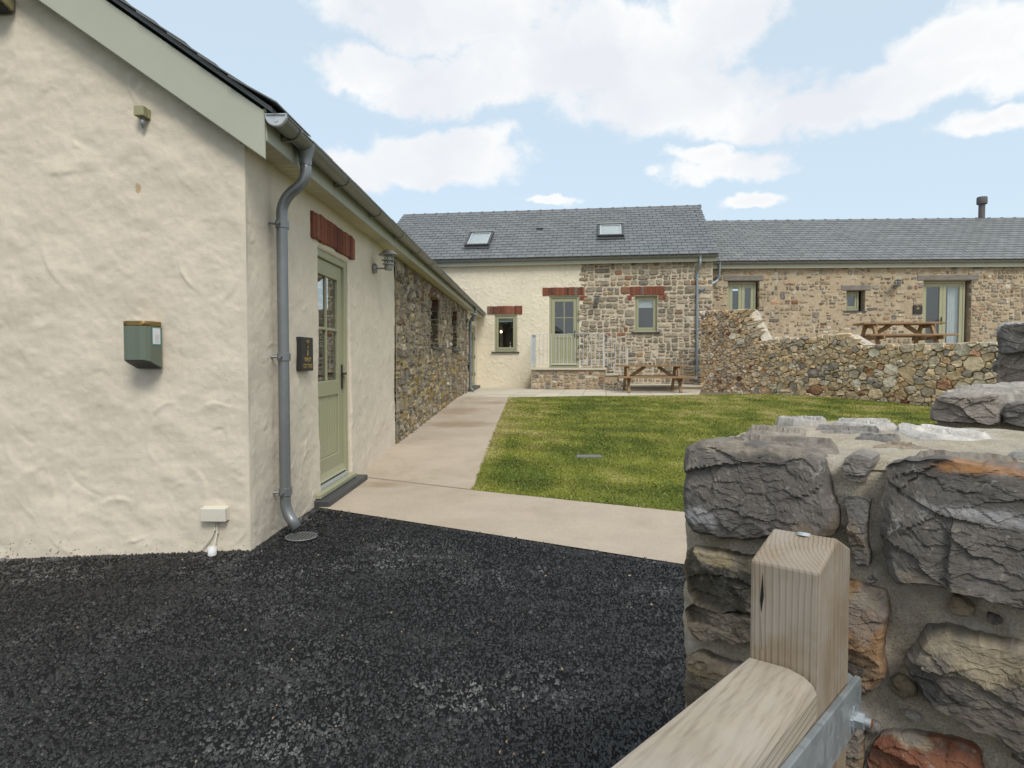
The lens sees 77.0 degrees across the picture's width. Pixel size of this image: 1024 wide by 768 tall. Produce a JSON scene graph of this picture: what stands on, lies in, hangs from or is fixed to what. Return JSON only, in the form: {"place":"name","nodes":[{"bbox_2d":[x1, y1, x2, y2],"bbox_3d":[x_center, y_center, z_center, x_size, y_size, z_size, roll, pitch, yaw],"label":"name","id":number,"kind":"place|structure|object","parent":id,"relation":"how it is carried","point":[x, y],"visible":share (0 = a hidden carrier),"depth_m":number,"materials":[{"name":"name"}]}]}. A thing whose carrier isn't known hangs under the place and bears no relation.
{"place":"outdoors","nodes":[
{"label":"outdoors","id":0,"kind":"place"},
{"bbox_2d":[0,511,686,767],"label":"tarmac drive","id":1,"kind":"structure","parent":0,"point":[377,725],"depth_m":2.77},
{"bbox_2d":[285,531,317,541],"bbox_3d":[-1.484,1.074,4.533,0.222,0.018,0.222,0,2,2],"label":"drain grate","id":2,"kind":"object","parent":1,"relation":"on","point":[300,536],"visible":1,"depth_m":4.52,"materials":[{"name":"metal"}]},
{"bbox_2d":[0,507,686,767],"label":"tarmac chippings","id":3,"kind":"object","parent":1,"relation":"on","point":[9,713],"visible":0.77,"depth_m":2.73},
{"bbox_2d":[208,546,216,555],"bbox_3d":[-1.944,1.107,4.174,0.056,0.106,0.054,0,2,2],"label":"conduit stub","id":4,"kind":"object","parent":3,"relation":"on","point":[212,551],"visible":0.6,"depth_m":4.15,"materials":[{"name":"white plastic"}]},
{"bbox_2d":[682,415,1023,767],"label":"gate pier","id":5,"kind":"structure","parent":1,"relation":"on","point":[924,523],"depth_m":0.91,"materials":[{"name":"stone"}]},
{"bbox_2d":[611,529,872,767],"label":"field gate","id":6,"kind":"structure","parent":5,"relation":"attached to","point":[787,694],"depth_m":0.72,"materials":[{"name":"brown wood"}]},
{"bbox_2d":[926,321,1023,430],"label":"boundary wall","id":7,"kind":"structure","parent":1,"relation":"on","point":[999,404],"depth_m":1.51,"materials":[{"name":"stone"}]},
{"bbox_2d":[357,397,507,488],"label":"concrete path","id":8,"kind":"structure","parent":0,"point":[444,447],"depth_m":8.15,"materials":[{"name":"beige concrete"}]},
{"bbox_2d":[370,425,493,488],"bbox_3d":[-0.949,0.842,8.329,1.240,0.172,4.314,0,2,2],"label":"path joint","id":9,"kind":"object","parent":8,"relation":"on","point":[431,484],"visible":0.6,"depth_m":6.53,"materials":[{"name":"beige concrete"}]},
{"bbox_2d":[320,488,686,563],"bbox_3d":[3.551,1.116,3.305,12.026,0.001,1.657,1,2,27],"label":"concrete apron","id":10,"kind":"object","parent":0,"point":[655,534],"visible":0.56,"depth_m":5.07,"materials":[{"name":"beige concrete"}]},
{"bbox_2d":[350,491,683,564],"bbox_3d":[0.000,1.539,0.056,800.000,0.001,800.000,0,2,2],"label":"ground","id":11,"kind":"structure","parent":0,"point":[527,540],"depth_m":5.70,"materials":[{"name":"beige concrete"}]},
{"bbox_2d":[0,0,485,558],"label":"cottage","id":12,"kind":"structure","parent":11,"relation":"on","point":[114,216],"depth_m":4.21,"materials":[{"name":"beige paint"}]},
{"bbox_2d":[0,0,14,12],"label":"floodlight","id":13,"kind":"object","parent":12,"relation":"attached to","point":[6,6],"visible":1,"depth_m":4.09,"materials":[{"name":"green plastic"}]},
{"bbox_2d":[123,321,161,368],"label":"mailbox","id":14,"kind":"structure","parent":12,"relation":"attached to","point":[142,344],"depth_m":4.04,"materials":[{"name":"green metal"}]},
{"bbox_2d":[134,105,150,128],"bbox_3d":[-2.358,-1.697,4.107,0.068,0.134,0.077,0,2,2],"label":"sensor box","id":15,"kind":"object","parent":12,"relation":"attached to","point":[142,113],"visible":1,"depth_m":4.09,"materials":[{"name":"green plastic"}]},
{"bbox_2d":[200,506,228,548],"bbox_3d":[-1.941,0.946,4.201,0.180,0.290,0.065,0,2,2],"label":"junction box","id":16,"kind":"object","parent":12,"relation":"attached to","point":[216,514],"visible":1,"depth_m":4.17,"materials":[{"name":"white plastic"}]},
{"bbox_2d":[268,143,314,531],"bbox_3d":[-1.544,-0.313,4.571,0.321,2.740,0.140,0,2,2],"label":"downpipe","id":17,"kind":"object","parent":12,"relation":"attached to","point":[288,196],"visible":1,"depth_m":4.55,"materials":[{"name":"grey metal"}]},
{"bbox_2d":[296,337,312,370],"bbox_3d":[-1.664,-0.239,5.167,0.055,0.270,0.260,0,2,2],"label":"house sign","id":18,"kind":"object","parent":12,"relation":"attached to","point":[304,360],"visible":1,"depth_m":5.09,"materials":[{"name":"stone"}]},
{"bbox_2d":[314,248,367,508],"bbox_3d":[-1.636,-0.091,6.023,0.235,2.260,1.270,0,2,2],"label":"door","id":19,"kind":"structure","parent":12,"relation":"in","point":[336,482],"depth_m":6.18,"materials":[{"name":"green paint"}]},
{"bbox_2d":[372,250,398,273],"bbox_3d":[-1.453,-1.405,7.425,0.289,0.262,0.231,0,2,2],"label":"wall lamp","id":20,"kind":"object","parent":12,"relation":"attached to","point":[388,265],"visible":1,"depth_m":7.38,"materials":[{"name":"grey metal"}]},
{"bbox_2d":[430,346,442,349],"bbox_3d":[-1.616,-1.136,12.091,0.475,0.975,1.230,0,2,2],"label":"window","id":21,"kind":"structure","parent":12,"relation":"in","point":[432,347],"depth_m":11.83,"materials":[{"name":"green paint"}]},
{"bbox_2d":[467,313,476,322],"bbox_3d":[-1.079,-1.807,17.610,0.284,0.258,0.227,0,2,2],"label":"wall lamp","id":22,"kind":"object","parent":12,"relation":"attached to","point":[473,317],"visible":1,"depth_m":17.57,"materials":[{"name":"grey metal"}]},
{"bbox_2d":[467,306,477,391],"bbox_3d":[-1.104,-0.971,17.919,0.322,2.402,0.145,0,2,2],"label":"downpipe","id":23,"kind":"object","parent":12,"relation":"attached to","point":[470,355],"visible":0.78,"depth_m":17.90,"materials":[{"name":"grey metal"}]},
{"bbox_2d":[468,323,479,391],"bbox_3d":[-1.210,-0.827,19.658,0.270,1.988,2.650,0,2,2],"label":"french door","id":24,"kind":"structure","parent":12,"relation":"in","point":[474,386],"depth_m":20.59,"materials":[{"name":"green paint"}]},
{"bbox_2d":[126,0,1023,308],"label":"sky","id":25,"kind":"structure","parent":0,"point":[735,109],"materials":[{"name":"blue"}]},
{"bbox_2d":[459,387,739,396],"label":"patio","id":26,"kind":"structure","parent":0,"point":[504,392],"depth_m":17.81,"materials":[{"name":"beige concrete"}]},
{"bbox_2d":[394,204,718,386],"bbox_3d":[1.350,-3.236,24.502,11.260,6.752,7.867,0,2,8],"label":"farmhouse","id":27,"kind":"object","parent":26,"relation":"on","point":[520,277],"visible":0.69,"depth_m":21.00,"materials":[{"name":"stone"}]},
{"bbox_2d":[492,315,518,352],"bbox_3d":[-0.207,-1.650,21.190,0.920,1.255,0.185,0,2,8],"label":"window","id":28,"kind":"structure","parent":27,"relation":"in","point":[498,318],"depth_m":21.20,"materials":[{"name":"green paint"}]},
{"bbox_2d":[549,296,578,367],"bbox_3d":[1.692,-1.696,20.938,0.960,2.325,0.120,0,2,8],"label":"door","id":29,"kind":"structure","parent":27,"relation":"in","point":[552,299],"depth_m":20.96,"materials":[{"name":"green paint"}]},
{"bbox_2d":[593,295,600,304],"bbox_3d":[2.703,-2.694,20.540,0.258,0.293,0.328,0,2,2],"label":"wall lamp","id":30,"kind":"object","parent":27,"relation":"attached to","point":[597,300],"visible":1,"depth_m":20.46,"materials":[{"name":"grey metal"}]},
{"bbox_2d":[632,296,659,332],"bbox_3d":[4.280,-2.218,20.583,0.890,1.195,0.255,0,2,8],"label":"window","id":31,"kind":"structure","parent":27,"relation":"in","point":[640,301],"depth_m":20.63,"materials":[{"name":"green paint"}]},
{"bbox_2d":[694,254,701,381],"bbox_3d":[5.817,-2.047,20.158,0.175,3.956,0.348,-1,2,-19],"label":"downpipe","id":32,"kind":"object","parent":27,"relation":"attached to","point":[697,275],"visible":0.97,"depth_m":20.21,"materials":[{"name":"grey metal"}]},
{"bbox_2d":[529,368,626,389],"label":"entrance platform","id":33,"kind":"structure","parent":26,"relation":"on","point":[575,378],"depth_m":19.69,"materials":[{"name":"stone"}]},
{"bbox_2d":[531,333,631,383],"bbox_3d":[2.182,-0.787,20.232,3.062,1.571,1.229,0,2,8],"label":"railing","id":34,"kind":"object","parent":33,"relation":"on","point":[533,348],"visible":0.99,"depth_m":19.66,"materials":[{"name":"grey metal"}]},
{"bbox_2d":[613,365,695,392],"bbox_3d":[4.002,-0.152,18.304,2.080,0.784,1.600,0,2,4],"label":"picnic table","id":35,"kind":"object","parent":26,"relation":"on","point":[679,377],"visible":0.98,"depth_m":17.94,"materials":[{"name":"brown wood"}]},
{"bbox_2d":[630,384,702,389],"bbox_3d":[5.100,0.100,19.825,2.995,0.167,1.320,0,2,8],"label":"patio step","id":36,"kind":"object","parent":26,"relation":"on","point":[662,386],"visible":0.65,"depth_m":19.30,"materials":[{"name":"grey concrete"}]},
{"bbox_2d":[470,394,936,511],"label":"lawn","id":37,"kind":"structure","parent":0,"point":[583,471],"depth_m":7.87,"materials":[{"name":"plant"}]},
{"bbox_2d":[575,455,602,457],"bbox_3d":[0.936,0.896,7.832,0.340,0.051,0.200,0,2,2],"label":"manhole cover","id":38,"kind":"object","parent":37,"relation":"on","point":[590,456],"visible":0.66,"depth_m":7.76,"materials":[{"name":"metal"}]},
{"bbox_2d":[700,309,997,405],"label":"garden wall","id":39,"kind":"structure","parent":37,"relation":"on","point":[742,351],"depth_m":15.45,"materials":[{"name":"stone"}]},
{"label":"terrace","id":40,"kind":"structure","parent":0,"visible":0},
{"bbox_2d":[706,196,1023,344],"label":"stone barn","id":41,"kind":"structure","parent":40,"relation":"on","point":[963,278],"depth_m":20.48,"materials":[{"name":"beige stone"}]},
{"bbox_2d":[699,261,721,291],"bbox_3d":[6.245,-3.381,20.313,0.801,0.981,0.195,-1,2,-14],"label":"downpipe","id":42,"kind":"object","parent":41,"relation":"attached to","point":[716,280],"visible":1,"depth_m":20.35,"materials":[{"name":"grey metal"}]},
{"bbox_2d":[727,282,755,309],"bbox_3d":[7.390,-2.128,20.781,0.900,2.310,0.070,0,2,3],"label":"french door","id":43,"kind":"structure","parent":41,"relation":"in","point":[741,286],"depth_m":20.73,"materials":[{"name":"green paint"}]},
{"bbox_2d":[846,292,858,310],"bbox_3d":[10.853,-2.653,20.635,0.471,0.610,0.086,0,2,2],"label":"window","id":44,"kind":"structure","parent":41,"relation":"in","point":[856,296],"depth_m":20.61,"materials":[{"name":"green paint"}]},
{"bbox_2d":[894,279,903,288],"bbox_3d":[12.087,-3.140,20.137,0.258,0.293,0.324,0,2,2],"label":"wall lamp","id":45,"kind":"object","parent":41,"relation":"attached to","point":[896,286],"visible":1,"depth_m":20.07,"materials":[{"name":"grey metal"}]},
{"bbox_2d":[913,306,922,313],"bbox_3d":[12.792,-2.338,20.306,0.276,0.265,0.061,0,2,2],"label":"house plaque","id":46,"kind":"object","parent":41,"relation":"attached to","point":[917,309],"visible":1,"depth_m":20.28,"materials":[{"name":"stone"}]},
{"bbox_2d":[922,281,964,342],"bbox_3d":[13.679,-2.148,20.504,1.351,2.230,0.197,0,2,2],"label":"french door","id":47,"kind":"structure","parent":41,"relation":"in","point":[956,289],"depth_m":20.47,"materials":[{"name":"green paint"}]},
{"bbox_2d":[853,322,958,344],"bbox_3d":[10.150,-1.210,16.890,2.080,0.784,1.600,0,2,7],"label":"picnic table","id":48,"kind":"object","parent":40,"relation":"on","point":[917,336],"visible":0.88,"depth_m":16.62,"materials":[{"name":"brown wood"}]}
]}

